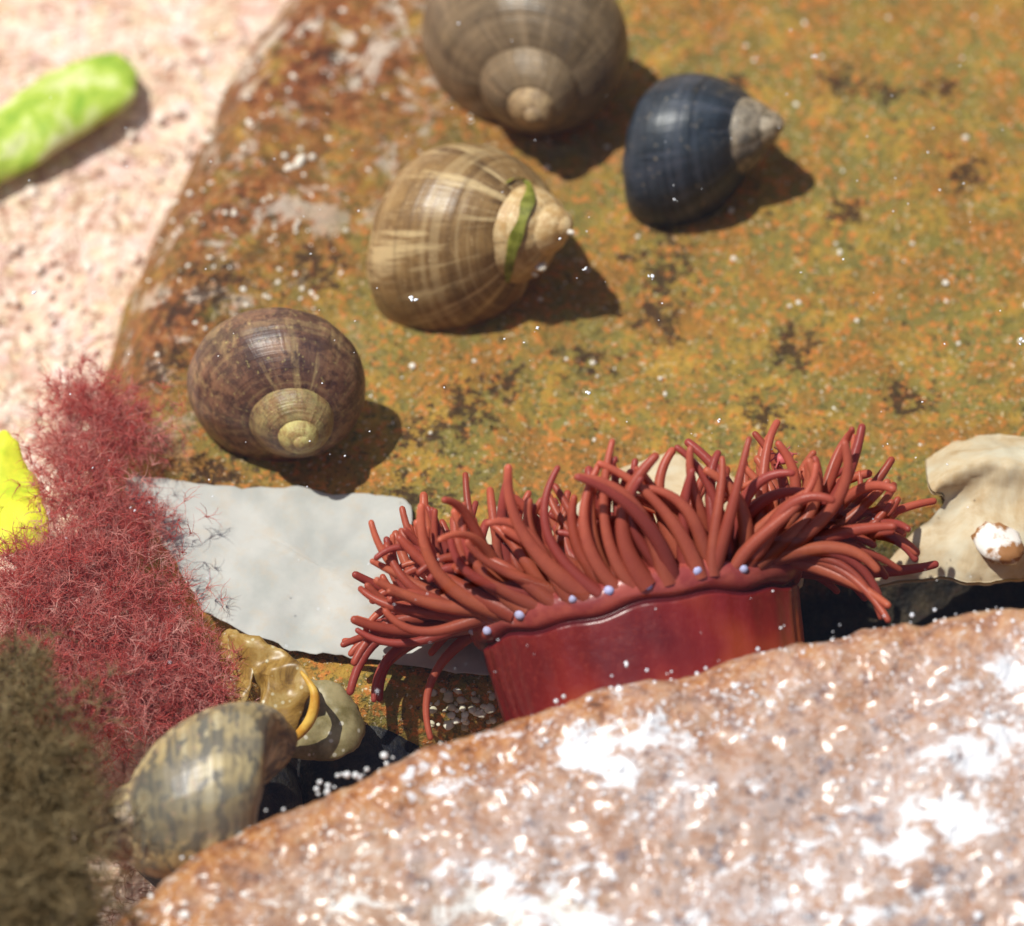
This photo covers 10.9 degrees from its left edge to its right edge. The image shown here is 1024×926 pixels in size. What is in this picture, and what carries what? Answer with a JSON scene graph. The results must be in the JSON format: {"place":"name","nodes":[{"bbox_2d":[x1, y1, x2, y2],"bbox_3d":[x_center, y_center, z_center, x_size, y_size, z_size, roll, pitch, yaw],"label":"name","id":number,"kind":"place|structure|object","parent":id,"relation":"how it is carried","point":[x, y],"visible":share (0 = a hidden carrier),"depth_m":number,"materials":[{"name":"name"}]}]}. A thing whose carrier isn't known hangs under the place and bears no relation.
{"place":"outdoors","nodes":[
{"label":"outdoors","id":0,"kind":"place"},
{"bbox_2d":[0,0,287,925],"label":"seabed sand","id":1,"kind":"structure","parent":0,"point":[216,26],"depth_m":63.88,"materials":[{"name":"sand"}]},
{"bbox_2d":[0,53,136,182],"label":"gutweed frond","id":2,"kind":"object","parent":1,"relation":"on","point":[38,125],"visible":1,"depth_m":63.96,"materials":[{"name":"green plant"}]},
{"bbox_2d":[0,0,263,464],"bbox_3d":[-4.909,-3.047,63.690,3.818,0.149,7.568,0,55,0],"label":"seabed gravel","id":3,"kind":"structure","parent":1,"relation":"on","point":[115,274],"depth_m":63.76,"materials":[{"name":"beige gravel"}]},
{"bbox_2d":[129,762,302,887],"bbox_3d":[-3.226,3.748,57.817,1.969,1.456,2.031,0,55,0],"label":"dark cobble","id":4,"kind":"object","parent":1,"relation":"on","point":[281,789],"visible":0.1,"depth_m":57.44,"materials":[{"name":"black stone"}]},
{"bbox_2d":[289,724,420,805],"bbox_3d":[-1.667,3.268,58.805,1.647,1.212,1.685,0,55,0],"label":"dark cobble","id":5,"kind":"object","parent":1,"relation":"on","point":[376,742],"visible":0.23,"depth_m":58.25,"materials":[{"name":"black stone"}]},
{"bbox_2d":[87,0,1023,747],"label":"submerged rock","id":6,"kind":"object","parent":1,"relation":"on","point":[705,328],"visible":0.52,"depth_m":61.52,"materials":[{"name":"brown stone"}]},
{"bbox_2d":[0,345,259,796],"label":"red feathery seaweed","id":7,"kind":"object","parent":6,"relation":"attached to","point":[44,589],"visible":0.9,"depth_m":58.17,"materials":[{"name":"red plant"}]},
{"bbox_2d":[0,430,48,554],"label":"sea lettuce frond","id":8,"kind":"object","parent":7,"relation":"on","point":[11,464],"visible":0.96,"depth_m":59.06,"materials":[{"name":"yellow plant"}]},
{"bbox_2d":[187,307,365,461],"bbox_3d":[-2.614,-0.690,59.977,1.950,2.466,1.517,34,62,21],"label":"periwinkle shell","id":9,"kind":"object","parent":6,"relation":"on","point":[257,388],"visible":1,"depth_m":59.11},
{"bbox_2d":[125,475,488,674],"bbox_3d":[-2.188,1.169,59.040,4.504,0.194,2.196,7,55,5],"label":"bleached kelp blade","id":10,"kind":"object","parent":6,"relation":"on","point":[288,561],"visible":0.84,"depth_m":59.11,"materials":[{"name":"white plant"}]},
{"bbox_2d":[430,688,496,730],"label":"crevice pebbles","id":11,"kind":"object","parent":6,"relation":"on","point":[488,708],"visible":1,"depth_m":58.29,"materials":[{"name":"grey gravel"}]},
{"bbox_2d":[366,143,572,330],"bbox_3d":[-0.600,-2.385,61.298,2.252,2.596,1.779,-18,57,-12],"label":"periwinkle shell","id":12,"kind":"object","parent":6,"relation":"on","point":[445,220],"visible":0.98,"depth_m":60.37},
{"bbox_2d":[504,177,534,282],"bbox_3d":[0.086,-2.635,60.492,0.347,0.858,0.888,0,55,0],"label":"green seaweed strand","id":13,"kind":"object","parent":12,"relation":"attached to","point":[527,202],"visible":1,"depth_m":60.20},
{"bbox_2d":[421,0,628,134],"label":"periwinkle shell","id":14,"kind":"object","parent":6,"relation":"on","point":[554,67],"visible":1,"depth_m":61.77},
{"bbox_2d":[107,8,1023,462],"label":"spiral tube worms","id":15,"kind":"object","parent":6,"relation":"on","point":[299,160],"visible":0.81,"depth_m":62.30,"materials":[{"name":"beige"}]},
{"bbox_2d":[486,453,803,588],"bbox_3d":[1.360,0.782,59.278,3.661,0.219,2.159,0,55,0],"label":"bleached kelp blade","id":16,"kind":"object","parent":6,"relation":"on","point":[675,477],"visible":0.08,"depth_m":59.69,"materials":[{"name":"beige plant"}]},
{"bbox_2d":[622,73,784,226],"bbox_3d":[2.018,-3.460,62.081,1.827,2.152,1.414,-30,60,-19],"label":"periwinkle shell","id":17,"kind":"object","parent":6,"relation":"on","point":[683,129],"visible":1,"depth_m":61.31},
{"bbox_2d":[875,434,1023,587],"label":"folded oyster shell","id":18,"kind":"object","parent":6,"relation":"on","point":[981,477],"visible":0.93,"depth_m":59.05},
{"bbox_2d":[971,521,1023,564],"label":"white pebble","id":19,"kind":"object","parent":18,"relation":"on","point":[999,543],"visible":1,"depth_m":58.78,"materials":[{"name":"stone"}]},
{"label":"pool water","id":20,"kind":"structure","parent":0,"visible":0},
{"bbox_2d":[29,5,1023,693],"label":"floating specks","id":21,"kind":"object","parent":20,"relation":"on","point":[585,391],"visible":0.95,"depth_m":58.35,"materials":[{"name":"white plastic"}]},
{"bbox_2d":[114,608,1023,925],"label":"granite boulder","id":22,"kind":"object","parent":20,"relation":"in","point":[822,730],"visible":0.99,"depth_m":54.72,"materials":[{"name":"stone"}]},
{"bbox_2d":[0,614,161,925],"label":"brown filamentous seaweed","id":23,"kind":"object","parent":22,"relation":"on","point":[44,810],"visible":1,"depth_m":54.71,"materials":[{"name":"brown plant"}]},
{"bbox_2d":[82,701,297,879],"bbox_3d":[-3.143,3.376,55.791,1.550,1.537,2.566,33,61,21],"label":"dog whelk shell","id":24,"kind":"object","parent":22,"relation":"on","point":[200,780],"visible":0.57,"depth_m":55.21},
{"bbox_2d":[212,628,365,760],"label":"shells","id":25,"kind":"object","parent":22,"relation":"on","point":[324,719],"visible":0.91,"depth_m":57.62},
{"bbox_2d":[118,608,1023,925],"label":"quartz grains","id":26,"kind":"object","parent":22,"relation":"on","point":[184,914],"visible":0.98,"depth_m":54.54,"materials":[{"name":"white stone"}]},
{"bbox_2d":[180,607,996,859],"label":"air bubbles","id":27,"kind":"object","parent":20,"relation":"on","point":[356,775],"visible":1,"depth_m":55.45,"materials":[{"name":"white"}]},
{"bbox_2d":[770,446,797,469],"bbox_3d":[2.882,-0.057,57.452,0.327,0.097,0.304,0,55,0],"label":"sea mite","id":28,"kind":"object","parent":20,"relation":"in","point":[778,458],"visible":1,"depth_m":57.41,"materials":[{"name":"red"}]}
]}

